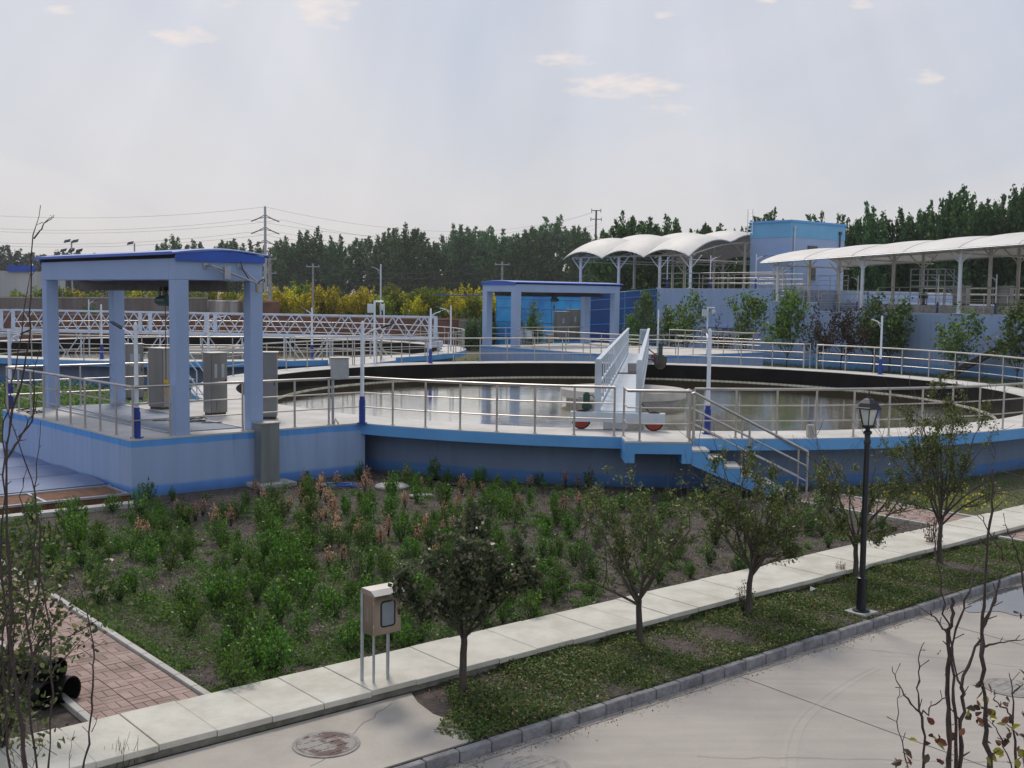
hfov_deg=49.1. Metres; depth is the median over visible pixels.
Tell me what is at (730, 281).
valve motor
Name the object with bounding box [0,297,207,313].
boundary wall
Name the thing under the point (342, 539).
garden shrub
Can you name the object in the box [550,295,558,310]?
chain hoist
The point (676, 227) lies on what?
poplar tree
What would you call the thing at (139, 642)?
bed grass
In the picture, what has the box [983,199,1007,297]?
poplar tree
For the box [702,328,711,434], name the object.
lamp post
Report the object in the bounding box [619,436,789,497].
access stairs
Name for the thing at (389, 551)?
garden shrub
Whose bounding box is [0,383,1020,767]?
yard
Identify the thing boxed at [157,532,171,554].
garden shrub
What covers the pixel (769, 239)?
stair house
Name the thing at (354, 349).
guard rail
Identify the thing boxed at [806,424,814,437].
concrete block
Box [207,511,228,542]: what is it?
garden shrub
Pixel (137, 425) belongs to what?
lamp post
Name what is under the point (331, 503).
withered shrub
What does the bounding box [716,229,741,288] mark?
poplar tree
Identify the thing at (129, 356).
electrical cabinet
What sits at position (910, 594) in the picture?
ground cover
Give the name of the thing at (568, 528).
garden shrub
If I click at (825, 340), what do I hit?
young tree
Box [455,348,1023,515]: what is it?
lawn
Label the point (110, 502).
garden shrub
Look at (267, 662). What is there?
garden shrub
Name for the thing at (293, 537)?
garden shrub
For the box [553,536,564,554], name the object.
garden shrub
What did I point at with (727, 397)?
water
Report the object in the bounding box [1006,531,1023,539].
path to road
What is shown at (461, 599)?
street tree
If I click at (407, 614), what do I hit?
garden shrub
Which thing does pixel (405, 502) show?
withered shrub
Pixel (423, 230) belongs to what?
power line
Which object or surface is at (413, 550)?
garden shrub
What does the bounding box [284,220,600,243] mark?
power line
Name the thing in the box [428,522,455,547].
garden shrub
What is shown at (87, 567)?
garden shrub
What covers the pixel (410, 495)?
stone slab
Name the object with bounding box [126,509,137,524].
garden shrub
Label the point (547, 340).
control cabinet
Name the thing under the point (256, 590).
garden shrub
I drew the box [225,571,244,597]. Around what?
garden shrub
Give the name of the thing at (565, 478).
withered shrub
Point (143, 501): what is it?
garden shrub
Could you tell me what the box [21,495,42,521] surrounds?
garden shrub
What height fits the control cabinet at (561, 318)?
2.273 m
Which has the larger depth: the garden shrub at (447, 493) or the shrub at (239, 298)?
the shrub at (239, 298)
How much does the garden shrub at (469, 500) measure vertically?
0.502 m
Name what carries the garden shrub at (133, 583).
on the yard at (430, 701)
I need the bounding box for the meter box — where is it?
[329,357,349,424]
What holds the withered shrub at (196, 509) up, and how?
on the yard at (430, 701)
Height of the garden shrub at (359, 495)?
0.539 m
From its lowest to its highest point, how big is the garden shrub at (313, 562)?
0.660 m
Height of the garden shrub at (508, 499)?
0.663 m
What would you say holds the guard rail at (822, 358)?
on the clarifier tank at (522, 453)
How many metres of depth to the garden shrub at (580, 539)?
20.18 m
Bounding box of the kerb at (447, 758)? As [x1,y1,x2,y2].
[394,571,1023,767]
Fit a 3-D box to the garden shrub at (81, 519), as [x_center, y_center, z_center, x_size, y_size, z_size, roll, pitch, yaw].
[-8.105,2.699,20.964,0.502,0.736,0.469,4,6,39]
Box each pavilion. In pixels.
[33,248,269,435]
[480,280,623,347]
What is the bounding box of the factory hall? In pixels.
[0,265,65,296]
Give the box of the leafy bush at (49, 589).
[0,514,140,767]
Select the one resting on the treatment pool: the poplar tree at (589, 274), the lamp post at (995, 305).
the lamp post at (995, 305)
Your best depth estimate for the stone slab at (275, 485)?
27.51 m
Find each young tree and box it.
[619,311,656,345]
[630,283,666,345]
[659,302,686,346]
[663,282,720,347]
[705,314,734,348]
[723,285,774,350]
[753,281,831,366]
[797,296,841,368]
[799,299,876,370]
[849,286,903,371]
[863,288,917,373]
[931,301,994,379]
[976,294,1023,386]
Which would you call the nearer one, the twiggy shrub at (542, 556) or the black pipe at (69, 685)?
the black pipe at (69, 685)
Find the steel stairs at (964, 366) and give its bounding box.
[942,321,1023,375]
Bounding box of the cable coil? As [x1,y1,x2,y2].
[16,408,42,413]
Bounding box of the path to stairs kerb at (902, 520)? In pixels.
[780,489,973,526]
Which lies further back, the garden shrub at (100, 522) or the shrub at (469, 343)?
the shrub at (469, 343)
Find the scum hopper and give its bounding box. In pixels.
[648,343,666,368]
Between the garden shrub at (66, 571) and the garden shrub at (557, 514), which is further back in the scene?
the garden shrub at (557, 514)
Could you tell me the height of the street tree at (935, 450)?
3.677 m
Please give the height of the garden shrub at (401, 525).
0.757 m
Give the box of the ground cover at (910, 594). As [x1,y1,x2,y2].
[434,536,1023,743]
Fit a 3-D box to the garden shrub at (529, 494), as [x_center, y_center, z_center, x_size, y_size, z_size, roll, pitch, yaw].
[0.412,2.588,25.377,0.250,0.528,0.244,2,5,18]
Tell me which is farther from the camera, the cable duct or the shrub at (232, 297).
the shrub at (232, 297)
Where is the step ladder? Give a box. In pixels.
[189,352,202,398]
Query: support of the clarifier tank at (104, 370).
on the yard at (430, 701)
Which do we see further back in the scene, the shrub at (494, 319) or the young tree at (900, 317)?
the shrub at (494, 319)
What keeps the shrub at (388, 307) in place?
on the earth bank
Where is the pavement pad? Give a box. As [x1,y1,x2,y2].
[128,693,472,767]
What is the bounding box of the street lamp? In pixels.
[844,390,881,617]
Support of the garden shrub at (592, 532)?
on the yard at (430, 701)
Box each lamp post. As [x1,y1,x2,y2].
[5,328,31,407]
[88,299,96,328]
[99,304,104,358]
[110,321,143,438]
[207,313,233,351]
[301,307,314,358]
[357,321,394,423]
[368,264,381,314]
[383,304,384,328]
[428,308,446,362]
[434,306,451,350]
[657,310,658,342]
[666,257,676,287]
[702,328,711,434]
[709,256,720,287]
[754,254,766,288]
[846,275,858,310]
[864,316,882,374]
[926,275,938,312]
[983,274,997,313]
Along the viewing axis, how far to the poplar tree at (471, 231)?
328.70 m
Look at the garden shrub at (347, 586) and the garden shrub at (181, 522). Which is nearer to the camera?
the garden shrub at (347, 586)
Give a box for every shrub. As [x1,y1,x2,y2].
[0,205,53,767]
[3,542,17,560]
[4,523,29,552]
[9,289,25,296]
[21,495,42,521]
[25,550,40,571]
[27,284,41,296]
[38,520,64,548]
[41,538,57,569]
[41,540,59,562]
[48,532,62,555]
[52,496,77,530]
[53,563,71,584]
[54,548,76,572]
[58,285,75,296]
[60,510,82,539]
[63,514,88,552]
[64,287,84,296]
[65,511,91,544]
[68,496,84,513]
[70,540,91,566]
[76,506,89,523]
[79,303,98,313]
[80,555,117,604]
[81,290,107,296]
[82,550,106,578]
[85,521,106,553]
[92,519,104,535]
[93,517,106,530]
[99,541,113,558]
[102,492,122,512]
[109,572,130,601]
[114,532,126,549]
[121,565,134,586]
[122,528,141,556]
[124,291,140,296]
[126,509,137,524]
[126,565,142,592]
[127,484,149,519]
[128,291,156,296]
[130,515,143,530]
[130,527,148,542]
[134,515,143,535]
[134,588,151,604]
[136,476,157,500]
[139,532,160,561]
[140,538,160,568]
[141,508,155,521]
[142,291,161,296]
[142,520,150,533]
[146,510,159,528]
[149,507,174,536]
[150,494,166,512]
[151,527,165,550]
[152,503,169,523]
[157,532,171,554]
[160,545,181,571]
[166,531,186,550]
[168,485,175,500]
[171,497,192,525]
[172,580,185,598]
[174,517,184,530]
[176,527,197,559]
[176,582,198,603]
[177,522,195,540]
[177,596,206,635]
[178,506,195,521]
[189,290,197,296]
[190,500,200,520]
[194,290,213,299]
[199,498,207,516]
[200,568,230,606]
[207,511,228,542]
[208,504,221,526]
[209,563,247,610]
[210,292,232,299]
[210,543,230,572]
[210,620,242,660]
[212,643,261,689]
[214,639,232,673]
[215,530,222,547]
[216,498,228,520]
[217,531,232,550]
[218,599,249,638]
[222,290,243,301]
[222,586,251,615]
[224,503,236,526]
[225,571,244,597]
[226,497,244,517]
[229,537,245,561]
[232,530,241,541]
[232,574,245,592]
[233,557,249,584]
[233,620,274,668]
[236,283,243,312]
[239,607,276,657]
[241,488,251,505]
[241,542,262,568]
[243,601,259,620]
[246,564,267,600]
[248,550,273,584]
[250,493,274,528]
[250,528,276,561]
[250,622,294,674]
[254,481,261,496]
[255,504,284,540]
[260,488,267,500]
[261,571,294,624]
[263,283,286,301]
[264,483,282,506]
[265,550,278,576]
[266,523,281,546]
[269,517,291,548]
[269,530,293,566]
[271,493,292,521]
[272,288,293,313]
[272,537,306,577]
[277,529,304,555]
[277,568,300,595]
[282,284,300,313]
[286,495,292,509]
[286,522,314,551]
[286,604,318,635]
[287,280,310,312]
[289,560,319,597]
[290,502,305,526]
[292,291,319,313]
[294,541,316,561]
[295,589,311,614]
[296,552,310,574]
[297,475,317,500]
[297,484,304,502]
[298,467,311,481]
[298,518,310,541]
[299,474,311,491]
[299,494,320,519]
[299,496,310,513]
[300,283,327,313]
[301,549,319,576]
[303,506,323,532]
[303,513,318,534]
[303,525,315,550]
[309,517,327,538]
[314,577,334,612]
[315,286,332,313]
[316,474,324,497]
[317,469,325,487]
[317,521,337,546]
[318,509,324,523]
[319,284,349,314]
[319,531,335,549]
[321,485,328,503]
[322,505,327,518]
[324,545,335,568]
[324,586,343,616]
[325,486,333,503]
[328,494,336,510]
[330,496,338,510]
[331,506,337,518]
[331,512,343,539]
[333,468,340,487]
[334,525,352,550]
[335,615,365,652]
[336,292,355,314]
[338,544,348,564]
[339,490,351,513]
[340,499,351,515]
[341,577,357,603]
[342,289,363,314]
[344,518,355,536]
[345,547,366,573]
[346,606,369,644]
[348,286,372,314]
[348,512,358,526]
[349,507,363,524]
[349,571,361,594]
[350,518,370,552]
[352,516,363,539]
[352,561,368,580]
[352,568,380,598]
[354,460,365,479]
[355,488,364,506]
[357,490,373,510]
[357,543,378,580]
[358,495,377,519]
[359,471,368,491]
[361,285,381,300]
[363,464,371,481]
[364,521,375,534]
[365,487,379,508]
[366,295,385,314]
[367,526,379,548]
[368,294,397,314]
[368,479,373,489]
[371,541,392,569]
[375,524,387,548]
[377,282,403,314]
[377,555,393,581]
[378,632,398,643]
[383,468,400,498]
[383,487,401,516]
[384,514,393,536]
[389,504,411,540]
[391,614,420,648]
[395,293,422,315]
[398,507,410,519]
[399,535,419,555]
[400,294,429,315]
[400,461,417,485]
[401,490,409,506]
[401,606,411,629]
[402,285,435,315]
[403,513,422,536]
[404,309,414,315]
[406,567,424,592]
[408,471,421,489]
[408,535,426,559]
[411,483,422,501]
[412,509,425,524]
[412,523,421,543]
[412,617,431,642]
[413,615,435,626]
[416,572,434,597]
[420,581,436,600]
[421,512,439,547]
[422,513,429,535]
[424,528,440,548]
[426,305,444,317]
[426,455,441,478]
[426,477,433,487]
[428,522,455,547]
[429,286,454,317]
[429,505,442,528]
[434,478,447,497]
[434,542,449,560]
[435,484,452,508]
[435,504,452,526]
[441,290,464,317]
[442,467,451,482]
[442,525,464,557]
[443,288,456,302]
[447,498,455,511]
[447,510,458,525]
[452,498,468,521]
[452,513,465,536]
[453,283,479,317]
[453,309,472,318]
[453,495,461,509]
[456,317,481,350]
[457,474,466,493]
[463,292,482,318]
[465,494,474,510]
[469,464,484,487]
[470,310,495,349]
[474,286,494,308]
[474,296,495,316]
[475,488,491,513]
[477,483,497,509]
[479,466,488,482]
[481,514,499,539]
[482,500,500,521]
[483,481,498,497]
[488,524,506,548]
[490,471,501,483]
[492,300,495,317]
[492,308,498,344]
[492,489,510,518]
[493,601,511,622]
[494,477,506,493]
[494,483,504,496]
[494,539,509,561]
[498,488,514,511]
[500,579,517,610]
[502,530,523,556]
[505,498,527,522]
[505,548,522,562]
[507,476,520,498]
[509,529,518,546]
[514,492,521,505]
[517,587,543,620]
[521,306,525,342]
[522,301,546,343]
[525,486,534,506]
[526,474,533,487]
[527,552,545,571]
[529,538,547,562]
[531,472,544,486]
[532,566,550,602]
[534,523,551,539]
[535,509,544,519]
[536,543,555,568]
[537,512,553,529]
[537,558,550,578]
[538,512,555,536]
[544,540,555,558]
[544,556,560,575]
[545,574,562,604]
[547,553,573,596]
[548,494,559,513]
[548,498,564,525]
[549,487,559,508]
[550,528,558,541]
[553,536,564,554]
[558,490,568,500]
[558,491,570,514]
[558,507,573,528]
[561,469,568,487]
[561,512,580,538]
[563,540,584,566]
[569,502,586,525]
[573,533,590,560]
[573,553,596,577]
[574,490,582,507]
[575,475,580,489]
[577,572,598,598]
[583,466,596,488]
[583,557,601,578]
[585,544,595,564]
[589,519,605,543]
[591,539,600,549]
[597,495,616,527]
[616,492,628,510]
[626,564,641,586]
[629,549,648,573]
[633,492,647,505]
[641,545,662,572]
[642,513,665,542]
[648,536,661,554]
[649,560,668,583]
[655,499,668,520]
[660,537,685,564]
[661,520,673,541]
[662,487,674,503]
[665,500,675,516]
[667,515,682,534]
[680,554,693,568]
[684,559,695,577]
[686,488,703,506]
[702,542,717,565]
[705,511,725,544]
[719,498,741,521]
[727,560,739,571]
[733,550,750,570]
[741,498,749,512]
[766,518,787,544]
[768,480,781,495]
[799,508,815,533]
[803,506,817,529]
[808,492,828,512]
[815,522,828,536]
[821,532,834,547]
[827,493,838,512]
[874,513,891,536]
[887,512,1002,767]
[965,468,1023,767]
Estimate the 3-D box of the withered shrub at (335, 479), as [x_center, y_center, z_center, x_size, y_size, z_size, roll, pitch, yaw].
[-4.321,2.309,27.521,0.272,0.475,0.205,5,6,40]
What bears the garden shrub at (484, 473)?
on the yard at (430, 701)
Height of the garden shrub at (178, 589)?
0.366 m
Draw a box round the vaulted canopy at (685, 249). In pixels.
[563,231,750,288]
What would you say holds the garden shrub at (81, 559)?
on the yard at (430, 701)
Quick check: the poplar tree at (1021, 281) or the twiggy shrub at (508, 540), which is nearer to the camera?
the twiggy shrub at (508, 540)
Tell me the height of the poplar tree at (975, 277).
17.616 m
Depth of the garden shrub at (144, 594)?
16.94 m
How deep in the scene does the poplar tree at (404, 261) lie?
310.18 m
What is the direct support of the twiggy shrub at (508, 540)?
on the yard at (430, 701)
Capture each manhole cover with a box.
[292,730,359,757]
[504,754,570,767]
[983,678,1023,697]
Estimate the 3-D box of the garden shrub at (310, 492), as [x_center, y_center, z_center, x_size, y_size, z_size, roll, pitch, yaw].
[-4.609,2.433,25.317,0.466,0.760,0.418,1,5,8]
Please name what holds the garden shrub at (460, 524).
on the yard at (430, 701)
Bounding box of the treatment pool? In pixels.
[656,288,1023,380]
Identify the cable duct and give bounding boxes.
[253,421,280,482]
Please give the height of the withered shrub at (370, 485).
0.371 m
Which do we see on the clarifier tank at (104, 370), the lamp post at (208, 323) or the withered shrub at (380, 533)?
the lamp post at (208, 323)
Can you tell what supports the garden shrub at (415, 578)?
on the yard at (430, 701)
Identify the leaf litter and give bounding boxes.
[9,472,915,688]
[423,545,1022,722]
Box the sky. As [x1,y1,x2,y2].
[0,0,1023,294]
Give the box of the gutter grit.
[454,584,1020,767]
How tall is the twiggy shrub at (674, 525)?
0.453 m
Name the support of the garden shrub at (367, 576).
on the yard at (430, 701)
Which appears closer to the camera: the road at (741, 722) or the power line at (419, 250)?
the road at (741, 722)
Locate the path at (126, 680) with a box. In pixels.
[0,575,198,718]
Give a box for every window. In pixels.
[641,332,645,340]
[776,312,790,337]
[807,246,817,249]
[811,268,816,281]
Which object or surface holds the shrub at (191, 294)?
on the earth bank
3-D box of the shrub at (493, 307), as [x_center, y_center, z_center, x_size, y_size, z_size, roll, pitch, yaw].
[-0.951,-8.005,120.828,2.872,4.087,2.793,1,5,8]
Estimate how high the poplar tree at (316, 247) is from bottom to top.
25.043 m
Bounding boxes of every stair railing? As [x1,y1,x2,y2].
[685,389,799,492]
[691,392,808,497]
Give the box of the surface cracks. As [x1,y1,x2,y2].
[311,646,1018,765]
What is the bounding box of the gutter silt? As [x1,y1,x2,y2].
[445,582,1021,767]
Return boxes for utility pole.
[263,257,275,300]
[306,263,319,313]
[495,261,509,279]
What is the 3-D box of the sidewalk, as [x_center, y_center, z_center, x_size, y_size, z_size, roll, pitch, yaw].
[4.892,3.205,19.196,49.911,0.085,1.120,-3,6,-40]
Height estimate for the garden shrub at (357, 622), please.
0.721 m
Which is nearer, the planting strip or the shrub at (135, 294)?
the planting strip
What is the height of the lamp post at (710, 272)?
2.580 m
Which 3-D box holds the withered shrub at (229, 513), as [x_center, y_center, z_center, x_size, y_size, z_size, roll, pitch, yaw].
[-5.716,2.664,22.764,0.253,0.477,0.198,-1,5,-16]
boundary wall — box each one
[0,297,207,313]
[0,314,298,339]
[207,300,242,312]
[263,301,279,312]
[299,316,477,345]
[459,320,495,347]
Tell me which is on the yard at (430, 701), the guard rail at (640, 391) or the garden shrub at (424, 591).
the garden shrub at (424, 591)
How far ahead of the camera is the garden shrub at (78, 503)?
23.66 m
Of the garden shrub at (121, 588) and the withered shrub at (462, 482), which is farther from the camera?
the withered shrub at (462, 482)
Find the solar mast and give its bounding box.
[60,239,82,292]
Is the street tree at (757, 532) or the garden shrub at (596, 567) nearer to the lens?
the street tree at (757, 532)
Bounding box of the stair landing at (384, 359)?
[328,356,395,365]
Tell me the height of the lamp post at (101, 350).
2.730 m
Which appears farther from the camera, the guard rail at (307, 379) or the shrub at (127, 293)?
the shrub at (127, 293)
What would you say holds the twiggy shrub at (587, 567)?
on the yard at (430, 701)
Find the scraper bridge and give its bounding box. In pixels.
[570,328,664,430]
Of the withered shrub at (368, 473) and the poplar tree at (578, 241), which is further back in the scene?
the poplar tree at (578, 241)
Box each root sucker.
[735,580,755,612]
[835,560,845,568]
[921,515,942,542]
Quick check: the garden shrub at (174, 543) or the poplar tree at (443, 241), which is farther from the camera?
the poplar tree at (443, 241)
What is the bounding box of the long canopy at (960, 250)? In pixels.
[760,232,1023,313]
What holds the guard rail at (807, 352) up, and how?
on the clarifier tank at (522, 453)
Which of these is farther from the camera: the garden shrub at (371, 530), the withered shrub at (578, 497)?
the withered shrub at (578, 497)
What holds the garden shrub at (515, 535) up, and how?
on the yard at (430, 701)
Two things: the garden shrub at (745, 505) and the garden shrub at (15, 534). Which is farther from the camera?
the garden shrub at (745, 505)
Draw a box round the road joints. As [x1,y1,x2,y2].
[474,617,1021,767]
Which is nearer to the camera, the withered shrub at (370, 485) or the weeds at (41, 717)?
the weeds at (41, 717)
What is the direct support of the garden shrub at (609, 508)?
on the yard at (430, 701)
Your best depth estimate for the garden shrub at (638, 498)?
25.25 m
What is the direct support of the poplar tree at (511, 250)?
on the ground
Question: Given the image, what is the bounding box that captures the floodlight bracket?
[203,261,264,292]
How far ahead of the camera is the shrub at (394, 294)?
125.00 m
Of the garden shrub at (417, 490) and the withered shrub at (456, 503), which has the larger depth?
the garden shrub at (417, 490)
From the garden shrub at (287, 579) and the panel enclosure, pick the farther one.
the panel enclosure
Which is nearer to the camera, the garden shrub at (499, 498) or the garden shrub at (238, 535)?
the garden shrub at (238, 535)
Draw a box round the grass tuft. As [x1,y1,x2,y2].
[104,733,138,767]
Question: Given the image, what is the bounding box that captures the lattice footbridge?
[0,309,442,358]
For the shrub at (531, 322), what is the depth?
87.66 m
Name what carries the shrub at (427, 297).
on the earth bank
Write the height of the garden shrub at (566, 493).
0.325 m
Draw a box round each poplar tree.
[0,245,27,270]
[22,252,44,271]
[54,248,73,254]
[61,252,78,295]
[73,252,96,293]
[155,234,189,294]
[184,239,203,291]
[214,238,242,296]
[238,239,275,292]
[267,236,310,295]
[267,243,285,298]
[291,226,329,293]
[314,244,331,293]
[316,234,350,299]
[340,247,360,297]
[343,235,378,294]
[363,228,399,294]
[377,222,430,295]
[388,227,403,296]
[398,228,433,295]
[416,241,457,294]
[429,233,453,294]
[442,223,472,298]
[448,226,481,298]
[456,227,496,294]
[476,225,524,294]
[505,225,542,280]
[506,237,521,277]
[534,214,568,281]
[558,225,582,271]
[564,225,595,281]
[582,228,610,281]
[582,228,615,281]
[590,210,646,291]
[614,216,664,289]
[644,213,688,287]
[681,225,708,287]
[688,223,733,288]
[711,258,735,288]
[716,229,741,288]
[731,212,769,288]
[763,206,783,220]
[805,210,824,221]
[836,213,859,289]
[847,201,897,290]
[850,220,873,290]
[876,207,929,291]
[883,214,909,286]
[916,199,958,291]
[918,183,977,302]
[961,201,990,303]
[967,197,996,303]
[971,184,1023,305]
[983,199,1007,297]
[985,187,1023,303]
[1014,232,1023,286]
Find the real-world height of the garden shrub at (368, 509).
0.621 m
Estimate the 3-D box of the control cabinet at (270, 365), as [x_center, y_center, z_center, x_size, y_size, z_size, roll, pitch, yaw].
[-6.595,0.037,30.202,0.600,1.823,0.520,0,5,-8]
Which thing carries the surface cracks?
on the road at (741, 722)
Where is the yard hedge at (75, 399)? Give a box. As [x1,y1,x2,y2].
[0,379,147,442]
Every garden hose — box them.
[324,482,357,487]
[423,479,458,485]
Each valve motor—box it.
[726,274,733,288]
[919,288,927,304]
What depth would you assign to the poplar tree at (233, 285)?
327.02 m
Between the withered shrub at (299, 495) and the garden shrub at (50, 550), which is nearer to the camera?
the garden shrub at (50, 550)
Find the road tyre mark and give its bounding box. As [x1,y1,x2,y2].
[780,666,881,767]
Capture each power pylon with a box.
[251,206,279,296]
[590,209,601,237]
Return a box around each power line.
[10,207,260,217]
[15,233,276,246]
[19,221,269,232]
[248,217,577,237]
[249,225,590,250]
[267,207,595,231]
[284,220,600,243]
[285,228,595,251]
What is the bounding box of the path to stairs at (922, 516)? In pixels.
[795,491,966,523]
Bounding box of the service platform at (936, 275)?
[909,268,967,305]
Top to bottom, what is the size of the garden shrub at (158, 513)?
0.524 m
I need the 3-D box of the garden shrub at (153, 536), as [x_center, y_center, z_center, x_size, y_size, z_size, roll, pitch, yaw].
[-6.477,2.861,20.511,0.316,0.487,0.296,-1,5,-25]
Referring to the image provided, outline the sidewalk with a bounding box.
[0,505,1023,767]
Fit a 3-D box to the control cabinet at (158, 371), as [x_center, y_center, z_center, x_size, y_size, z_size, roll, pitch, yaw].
[-10.154,-0.163,32.413,0.650,1.783,0.530,3,5,28]
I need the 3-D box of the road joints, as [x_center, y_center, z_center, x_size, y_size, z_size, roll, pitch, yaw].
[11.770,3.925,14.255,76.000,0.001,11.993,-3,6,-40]
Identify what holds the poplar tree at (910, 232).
on the yard at (430, 701)
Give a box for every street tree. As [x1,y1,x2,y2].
[384,489,554,692]
[512,456,716,644]
[672,413,859,614]
[792,413,947,578]
[848,364,1023,563]
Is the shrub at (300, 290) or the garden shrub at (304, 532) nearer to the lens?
the garden shrub at (304, 532)
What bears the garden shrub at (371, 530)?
on the yard at (430, 701)
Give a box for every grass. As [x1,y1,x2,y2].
[71,556,504,692]
[455,356,1022,387]
[795,470,1023,515]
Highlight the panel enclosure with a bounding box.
[436,288,657,345]
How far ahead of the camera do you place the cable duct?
27.52 m
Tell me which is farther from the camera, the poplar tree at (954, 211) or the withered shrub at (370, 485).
the poplar tree at (954, 211)
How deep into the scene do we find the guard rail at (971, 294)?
80.06 m
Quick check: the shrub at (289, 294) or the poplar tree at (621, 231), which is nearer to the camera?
the shrub at (289, 294)
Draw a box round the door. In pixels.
[773,271,784,288]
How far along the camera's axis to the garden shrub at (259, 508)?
22.54 m
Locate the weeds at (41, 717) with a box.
[23,704,71,730]
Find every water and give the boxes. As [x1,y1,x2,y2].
[0,346,416,359]
[278,376,1021,430]
[965,586,1023,615]
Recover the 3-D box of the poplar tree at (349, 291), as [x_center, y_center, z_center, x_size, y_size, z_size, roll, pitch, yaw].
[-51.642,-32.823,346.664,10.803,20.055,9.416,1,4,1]
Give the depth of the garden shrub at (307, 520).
21.98 m
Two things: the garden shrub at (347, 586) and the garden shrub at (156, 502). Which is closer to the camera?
the garden shrub at (347, 586)
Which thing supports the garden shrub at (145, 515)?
on the yard at (430, 701)
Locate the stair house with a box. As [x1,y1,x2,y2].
[747,212,847,289]
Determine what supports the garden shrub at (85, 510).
on the yard at (430, 701)
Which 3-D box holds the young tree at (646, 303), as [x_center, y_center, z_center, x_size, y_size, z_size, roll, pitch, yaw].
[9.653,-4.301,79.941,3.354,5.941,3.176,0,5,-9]
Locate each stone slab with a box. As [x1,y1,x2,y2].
[246,478,296,489]
[409,494,433,497]
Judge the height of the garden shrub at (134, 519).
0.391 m
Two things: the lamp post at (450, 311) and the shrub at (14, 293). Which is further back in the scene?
the shrub at (14, 293)
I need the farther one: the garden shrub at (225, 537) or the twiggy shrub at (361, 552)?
the garden shrub at (225, 537)
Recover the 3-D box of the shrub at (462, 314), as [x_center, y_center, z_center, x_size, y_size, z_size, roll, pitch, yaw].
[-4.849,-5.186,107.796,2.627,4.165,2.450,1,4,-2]
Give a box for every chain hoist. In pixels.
[154,287,168,393]
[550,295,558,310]
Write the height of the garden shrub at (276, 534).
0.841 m
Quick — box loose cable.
[152,417,221,422]
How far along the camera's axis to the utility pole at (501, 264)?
121.29 m
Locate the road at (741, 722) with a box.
[466,583,1023,767]
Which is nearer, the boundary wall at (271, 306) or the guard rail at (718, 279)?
the guard rail at (718, 279)
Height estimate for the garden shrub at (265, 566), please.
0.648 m
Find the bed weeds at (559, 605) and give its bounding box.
[8,472,929,686]
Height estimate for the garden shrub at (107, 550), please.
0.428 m
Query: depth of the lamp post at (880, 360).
51.77 m
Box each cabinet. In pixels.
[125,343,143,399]
[146,347,169,409]
[201,351,228,414]
[263,351,278,419]
[360,582,403,682]
[524,331,532,344]
[546,334,552,342]
[553,311,569,341]
[566,309,580,339]
[953,286,970,304]
[996,286,1013,305]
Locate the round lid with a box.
[374,482,408,490]
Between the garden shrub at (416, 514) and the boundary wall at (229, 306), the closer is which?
the garden shrub at (416, 514)
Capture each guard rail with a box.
[0,333,243,360]
[5,366,134,438]
[9,362,148,407]
[11,320,452,343]
[132,384,172,435]
[187,381,244,434]
[219,338,640,375]
[259,376,359,426]
[294,327,464,359]
[330,335,381,364]
[364,376,615,435]
[492,327,581,344]
[517,329,693,354]
[622,386,691,441]
[649,339,804,368]
[658,272,774,288]
[669,329,761,352]
[694,382,1023,437]
[702,274,803,288]
[748,275,848,289]
[775,285,818,301]
[804,343,810,368]
[816,344,1023,388]
[817,346,823,368]
[820,293,1022,314]
[878,287,1023,305]
[925,288,1023,305]
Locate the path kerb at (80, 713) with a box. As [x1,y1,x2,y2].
[0,559,209,722]
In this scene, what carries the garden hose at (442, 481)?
on the yard at (430, 701)
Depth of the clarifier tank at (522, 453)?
29.32 m
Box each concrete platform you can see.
[2,399,364,497]
[479,343,762,365]
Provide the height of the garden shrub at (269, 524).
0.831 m
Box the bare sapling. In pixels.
[17,565,97,767]
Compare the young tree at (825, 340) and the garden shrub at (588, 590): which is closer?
the garden shrub at (588, 590)
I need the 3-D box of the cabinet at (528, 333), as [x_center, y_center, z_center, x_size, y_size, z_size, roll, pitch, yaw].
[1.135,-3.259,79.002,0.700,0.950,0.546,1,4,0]
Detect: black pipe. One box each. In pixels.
[0,649,66,681]
[0,673,53,709]
[1,673,80,703]
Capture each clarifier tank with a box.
[0,337,465,386]
[191,361,1023,487]
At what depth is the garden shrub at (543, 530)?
21.84 m
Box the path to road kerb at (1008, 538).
[998,536,1023,541]
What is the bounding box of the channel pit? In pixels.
[0,443,141,522]
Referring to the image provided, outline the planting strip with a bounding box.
[436,539,1023,724]
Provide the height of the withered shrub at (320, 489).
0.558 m
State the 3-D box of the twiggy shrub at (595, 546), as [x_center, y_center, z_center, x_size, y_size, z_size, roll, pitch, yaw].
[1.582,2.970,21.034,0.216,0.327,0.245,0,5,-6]
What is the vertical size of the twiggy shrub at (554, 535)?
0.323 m
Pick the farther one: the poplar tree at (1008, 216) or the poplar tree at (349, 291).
the poplar tree at (349, 291)
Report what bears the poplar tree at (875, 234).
on the yard at (430, 701)
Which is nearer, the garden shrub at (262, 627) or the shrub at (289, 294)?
the garden shrub at (262, 627)
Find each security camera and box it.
[367,300,384,364]
[702,307,715,353]
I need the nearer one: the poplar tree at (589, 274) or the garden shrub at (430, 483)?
the garden shrub at (430, 483)

